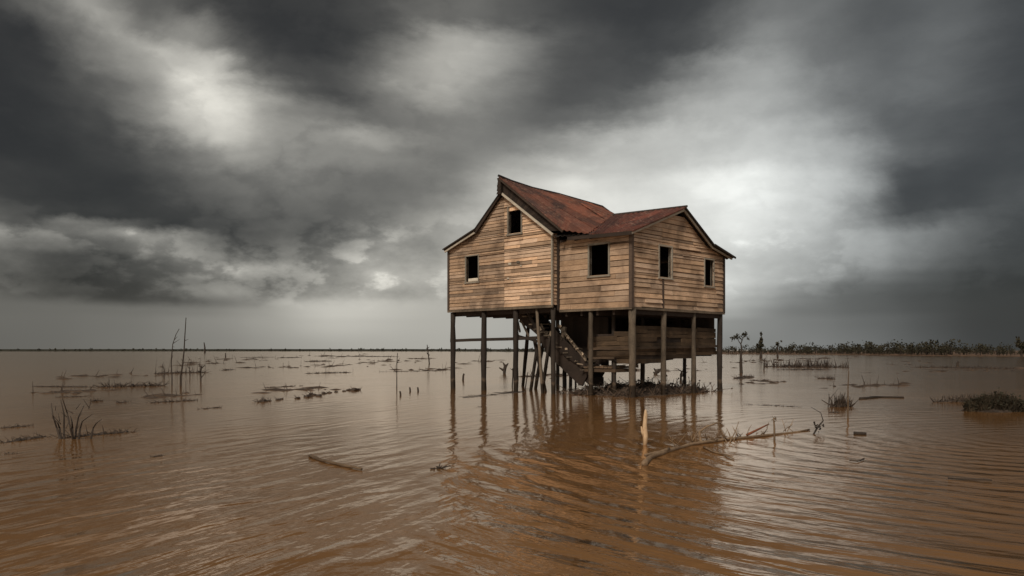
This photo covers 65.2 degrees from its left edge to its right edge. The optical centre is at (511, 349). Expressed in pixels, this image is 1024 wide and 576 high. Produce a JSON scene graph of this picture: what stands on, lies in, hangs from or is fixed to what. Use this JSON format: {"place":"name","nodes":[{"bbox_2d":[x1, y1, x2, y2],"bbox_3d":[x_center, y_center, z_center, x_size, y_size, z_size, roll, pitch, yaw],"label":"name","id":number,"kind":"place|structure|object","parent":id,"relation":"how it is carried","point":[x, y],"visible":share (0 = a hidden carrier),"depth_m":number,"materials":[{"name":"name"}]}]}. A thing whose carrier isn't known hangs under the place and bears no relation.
{"place":"outdoors","nodes":[
{"label":"outdoors","id":0,"kind":"place"},
{"bbox_2d":[0,349,544,351],"bbox_3d":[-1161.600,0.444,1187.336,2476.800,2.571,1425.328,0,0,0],"label":"bank","id":1,"kind":"structure","parent":0,"point":[466,350],"depth_m":817.70,"materials":[{"name":"brown soil"}]},
{"bbox_2d":[10,347,534,350],"bbox_3d":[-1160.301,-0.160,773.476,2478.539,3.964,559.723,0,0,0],"label":"treeline","id":2,"kind":"object","parent":1,"relation":"on","point":[186,349],"visible":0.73,"depth_m":766.13,"materials":[{"name":"green plant"}]},
{"bbox_2d":[0,350,1023,575],"bbox_3d":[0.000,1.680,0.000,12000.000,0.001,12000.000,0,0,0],"label":"water","id":3,"kind":"structure","parent":0,"point":[527,482],"depth_m":11.03,"materials":[{"name":"brown liquid"}]},
{"bbox_2d":[1,423,33,428],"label":"mud bar","id":4,"kind":"object","parent":3,"relation":"on","point":[17,426],"visible":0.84,"depth_m":17.36,"materials":[{"name":"brown soil"}]},
{"bbox_2d":[0,433,49,442],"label":"mud bar","id":5,"kind":"object","parent":3,"relation":"on","point":[24,438],"visible":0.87,"depth_m":14.87,"materials":[{"name":"brown soil"}]},
{"bbox_2d":[34,385,91,386],"bbox_3d":[-20.255,1.650,36.121,3.778,0.121,0.809,0,0,10],"label":"mud bar","id":6,"kind":"object","parent":3,"relation":"on","point":[59,386],"visible":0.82,"depth_m":36.07,"materials":[{"name":"brown soil"}]},
{"bbox_2d":[51,398,101,438],"bbox_3d":[-8.230,1.319,14.977,1.015,0.844,0.464,0,0,0],"label":"dead shrub","id":7,"kind":"object","parent":3,"relation":"in","point":[73,434],"visible":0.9,"depth_m":15.01,"materials":[{"name":"brown plant"}]},
{"bbox_2d":[50,425,137,437],"bbox_3d":[-8.197,1.611,15.787,0.446,0.239,1.687,0,0,41],"label":"mud bar","id":8,"kind":"object","parent":3,"relation":"on","point":[115,431],"visible":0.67,"depth_m":15.81,"materials":[{"name":"brown soil"}]},
{"bbox_2d":[94,378,168,386],"bbox_3d":[-17.321,1.468,36.472,3.183,0.527,0.997,0,0,-25],"label":"mud bar","id":9,"kind":"object","parent":3,"relation":"on","point":[131,385],"visible":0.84,"depth_m":36.42,"materials":[{"name":"brown soil"}]},
{"bbox_2d":[147,398,197,402],"bbox_3d":[-10.898,1.642,25.831,0.608,0.136,1.962,0,0,31],"label":"mud bar","id":10,"kind":"object","parent":3,"relation":"on","point":[172,400],"visible":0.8,"depth_m":25.81,"materials":[{"name":"brown soil"}]},
{"bbox_2d":[171,329,178,384],"bbox_3d":[-16.070,0.416,38.151,0.444,2.833,0.198,0,0,18],"label":"stake","id":11,"kind":"object","parent":3,"relation":"in","point":[171,360],"visible":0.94,"depth_m":38.16,"materials":[{"name":"brown wood"}]},
{"bbox_2d":[153,357,210,373],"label":"debris line","id":12,"kind":"object","parent":3,"relation":"on","point":[162,371],"visible":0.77,"depth_m":57.49,"materials":[{"name":"brown plant"}]},
{"bbox_2d":[180,319,187,385],"bbox_3d":[-15.316,0.167,37.323,0.396,3.324,0.164,0,0,6],"label":"stake","id":13,"kind":"object","parent":3,"relation":"in","point":[182,359],"visible":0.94,"depth_m":37.31,"materials":[{"name":"brown wood"}]},
{"bbox_2d":[198,364,204,381],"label":"stake","id":14,"kind":"object","parent":3,"relation":"in","point":[200,371],"visible":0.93,"depth_m":41.97,"materials":[{"name":"brown wood"}]},
{"bbox_2d":[252,396,271,401],"bbox_3d":[-8.046,1.608,25.861,0.505,0.246,0.869,0,0,26],"label":"mud bar","id":15,"kind":"object","parent":3,"relation":"on","point":[262,400],"visible":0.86,"depth_m":25.79,"materials":[{"name":"brown soil"}]},
{"bbox_2d":[304,367,351,373],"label":"mud bar","id":16,"kind":"object","parent":3,"relation":"on","point":[329,372],"visible":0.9,"depth_m":57.42,"materials":[{"name":"brown soil"}]},
{"bbox_2d":[308,454,362,469],"bbox_3d":[-2.664,1.659,11.808,0.116,0.048,1.783,0,0,-37],"label":"floating stick","id":17,"kind":"object","parent":3,"relation":"on","point":[333,462],"visible":1,"depth_m":11.66,"materials":[{"name":"brown wood"}]},
{"bbox_2d":[346,355,393,356],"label":"mud bar","id":18,"kind":"object","parent":3,"relation":"on","point":[369,356],"visible":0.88,"depth_m":189.90,"materials":[{"name":"brown soil"}]},
{"bbox_2d":[390,353,399,387],"bbox_3d":[-5.087,0.980,35.020,0.555,1.681,0.095,0,0,-5],"label":"stake","id":19,"kind":"object","parent":3,"relation":"in","point":[396,370],"visible":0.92,"depth_m":34.99,"materials":[{"name":"brown wood"}]},
{"bbox_2d":[379,370,445,371],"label":"mud bar","id":20,"kind":"object","parent":3,"relation":"on","point":[422,370],"visible":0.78,"depth_m":63.14,"materials":[{"name":"brown soil"}]},
{"bbox_2d":[426,345,429,363],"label":"stake","id":21,"kind":"object","parent":3,"relation":"in","point":[427,347],"visible":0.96,"depth_m":93.28,"materials":[{"name":"brown wood"}]},
{"bbox_2d":[430,464,450,469],"bbox_3d":[-1.010,1.652,11.299,0.289,0.100,0.200,0,0,0],"label":"twig clump","id":22,"kind":"object","parent":3,"relation":"on","point":[439,467],"visible":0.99,"depth_m":11.29,"materials":[{"name":"brown wood"}]},
{"bbox_2d":[458,390,537,397],"bbox_3d":[-0.671,1.673,30.137,1.634,0.075,7.646,0,0,26],"label":"mud bar","id":23,"kind":"object","parent":3,"relation":"on","point":[484,395],"visible":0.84,"depth_m":29.78,"materials":[{"name":"brown soil"}]},
{"bbox_2d":[499,362,508,373],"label":"stake","id":24,"kind":"object","parent":3,"relation":"in","point":[504,368],"visible":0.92,"depth_m":55.90,"materials":[{"name":"brown wood"}]},
{"bbox_2d":[32,350,1023,397],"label":"floating debris","id":25,"kind":"object","parent":3,"relation":"on","point":[308,388],"visible":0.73,"depth_m":50.77,"materials":[{"name":"brown plant"}]},
{"bbox_2d":[442,174,735,397],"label":"stilt house","id":26,"kind":"structure","parent":3,"relation":"in","point":[632,289],"depth_m":30.77,"materials":[{"name":"brown wood"}]},
{"bbox_2d":[464,254,479,283],"bbox_3d":[-1.635,-3.357,33.392,0.185,1.185,0.920,0,0,-45],"label":"window","id":27,"kind":"structure","parent":26,"relation":"in","point":[472,279],"depth_m":33.41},
{"bbox_2d":[506,205,522,235],"bbox_3d":[0.140,-5.122,31.617,0.185,1.195,0.880,0,0,-45],"label":"window","id":28,"kind":"structure","parent":26,"relation":"in","point":[508,215],"depth_m":31.84,"materials":[{"name":"wood"}]},
{"bbox_2d":[586,242,610,277],"bbox_3d":[3.173,-3.245,29.010,0.185,1.240,1.070,0,0,-45],"label":"window","id":29,"kind":"structure","parent":26,"relation":"in","point":[602,243],"depth_m":28.95,"materials":[{"name":"wood"}]},
{"bbox_2d":[658,244,673,279],"bbox_3d":[5.616,-3.212,29.455,0.185,1.255,0.960,0,0,45],"label":"window","id":30,"kind":"structure","parent":26,"relation":"in","point":[660,245],"depth_m":29.65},
{"bbox_2d":[703,258,715,287],"bbox_3d":[7.745,-3.020,31.583,0.185,1.150,0.810,0,0,45],"label":"window","id":31,"kind":"structure","parent":26,"relation":"in","point":[713,260],"depth_m":31.78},
{"bbox_2d":[553,375,732,397],"bbox_3d":[5.024,1.381,31.336,6.899,0.767,4.606,0,0,-43],"label":"brush pile","id":32,"kind":"object","parent":3,"relation":"on","point":[650,388],"visible":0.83,"depth_m":30.19,"materials":[{"name":"dark twigs"},{"name":"dead brush"},{"name":"dark foliage"}]},
{"bbox_2d":[641,410,647,444],"bbox_3d":[2.338,1.399,14.126,0.124,0.680,0.091,0,0,22],"label":"wooden stub","id":33,"kind":"object","parent":3,"relation":"on","point":[644,431],"visible":0.92,"depth_m":14.09,"materials":[{"name":"beige wood"}]},
{"bbox_2d":[678,365,686,380],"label":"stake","id":34,"kind":"object","parent":3,"relation":"in","point":[681,374],"visible":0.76,"depth_m":43.03,"materials":[{"name":"brown wood"}]},
{"bbox_2d":[641,416,809,465],"bbox_3d":[3.859,1.522,14.226,1.400,0.547,6.567,0,0,32],"label":"fallen branch","id":35,"kind":"object","parent":3,"relation":"on","point":[649,458],"visible":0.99,"depth_m":14.46,"materials":[{"name":"brown wood"}]},
{"bbox_2d":[730,331,749,372],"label":"tree","id":36,"kind":"object","parent":3,"relation":"in","point":[745,334],"visible":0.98,"depth_m":57.87,"materials":[{"name":"green plant"}]},
{"bbox_2d":[732,374,754,378],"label":"mud bar","id":37,"kind":"object","parent":3,"relation":"on","point":[742,377],"visible":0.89,"depth_m":47.11,"materials":[{"name":"brown soil"}]},
{"bbox_2d":[756,331,763,357],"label":"tree","id":38,"kind":"object","parent":3,"relation":"in","point":[760,344],"visible":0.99,"depth_m":167.83,"materials":[{"name":"green plant"}]},
{"bbox_2d":[749,403,801,406],"bbox_3d":[7.783,1.666,24.021,2.021,0.088,0.431,0,0,39],"label":"mud bar","id":39,"kind":"object","parent":3,"relation":"on","point":[777,405],"visible":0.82,"depth_m":23.85,"materials":[{"name":"brown soil"}]},
{"bbox_2d":[775,340,781,357],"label":"tree","id":40,"kind":"object","parent":3,"relation":"in","point":[777,344],"visible":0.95,"depth_m":167.92,"materials":[{"name":"green plant"}]},
{"bbox_2d":[776,364,825,369],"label":"mud bar","id":41,"kind":"object","parent":3,"relation":"on","point":[803,369],"visible":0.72,"depth_m":65.76,"materials":[{"name":"brown soil"}]},
{"bbox_2d":[763,357,849,367],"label":"debris line","id":42,"kind":"object","parent":3,"relation":"on","point":[799,364],"visible":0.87,"depth_m":76.17,"materials":[{"name":"brown plant"}]},
{"bbox_2d":[811,407,823,433],"bbox_3d":[6.294,1.472,16.460,0.246,0.483,1.391,0,0,20],"label":"driftwood twig","id":43,"kind":"object","parent":3,"relation":"on","point":[817,426],"visible":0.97,"depth_m":16.11,"materials":[{"name":"brown wood"}]},
{"bbox_2d":[813,375,834,378],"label":"mud bar","id":44,"kind":"object","parent":3,"relation":"on","point":[827,377],"visible":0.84,"depth_m":46.03,"materials":[{"name":"brown soil"}]},
{"bbox_2d":[822,393,858,406],"bbox_3d":[9.723,1.482,23.505,1.086,0.499,0.717,0,0,-32],"label":"grass clump","id":45,"kind":"object","parent":3,"relation":"on","point":[840,402],"visible":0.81,"depth_m":23.43,"materials":[{"name":"brown plant"}]},
{"bbox_2d":[847,370,848,417],"bbox_3d":[8.206,1.133,19.534,0.043,1.251,0.048,0,0,44],"label":"stake","id":46,"kind":"object","parent":3,"relation":"in","point":[848,397],"visible":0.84,"depth_m":19.53,"materials":[{"name":"brown wood"}]},
{"bbox_2d":[853,432,866,434],"bbox_3d":[6.879,1.658,15.816,0.234,0.071,0.071,0,0,17],"label":"floating stick","id":47,"kind":"object","parent":3,"relation":"on","point":[859,433],"visible":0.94,"depth_m":15.79,"materials":[{"name":"brown wood"}]},
{"bbox_2d":[859,396,903,398],"bbox_3d":[12.616,1.656,27.651,1.974,0.107,0.536,0,0,-21],"label":"floating stick","id":48,"kind":"object","parent":3,"relation":"on","point":[869,397],"visible":0.84,"depth_m":27.80,"materials":[{"name":"brown wood"}]},
{"bbox_2d":[930,392,989,402],"bbox_3d":[14.543,1.555,25.834,2.583,0.352,0.892,0,0,-18],"label":"mud bar","id":49,"kind":"object","parent":3,"relation":"on","point":[960,399],"visible":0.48,"depth_m":25.69,"materials":[{"name":"brown soil"}]},
{"bbox_2d":[912,364,1017,368],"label":"mud bar","id":50,"kind":"object","parent":3,"relation":"on","point":[956,366],"visible":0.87,"depth_m":72.75,"materials":[{"name":"brown soil"}]},
{"bbox_2d":[948,477,991,480],"bbox_3d":[5.885,1.660,10.289,0.498,0.028,0.049,0,0,22],"label":"floating stick","id":51,"kind":"object","parent":3,"relation":"on","point":[969,478],"visible":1,"depth_m":10.29,"materials":[{"name":"brown wood"}]},
{"bbox_2d":[957,387,1023,411],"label":"grassy islet","id":52,"kind":"object","parent":3,"relation":"on","point":[1000,402],"visible":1,"depth_m":21.59,"materials":[{"name":"green plant"}]},
{"bbox_2d":[1014,336,1023,356],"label":"tree","id":53,"kind":"object","parent":3,"relation":"on","point":[1019,345],"visible":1,"depth_m":176.49,"materials":[{"name":"green plant"}]},
{"bbox_2d":[0,0,1023,349],"label":"sky","id":54,"kind":"structure","parent":0,"point":[255,174],"materials":[{"name":"grey"}]},
{"bbox_2d":[722,351,1023,356],"bbox_3d":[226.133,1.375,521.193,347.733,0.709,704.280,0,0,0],"label":"bank","id":55,"kind":"structure","parent":0,"point":[919,354],"depth_m":260.71,"materials":[{"name":"soil"}]},
{"bbox_2d":[722,339,1020,355],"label":"treeline","id":56,"kind":"object","parent":55,"relation":"on","point":[899,348],"visible":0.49,"depth_m":246.03,"materials":[{"name":"green plant"}]}
]}

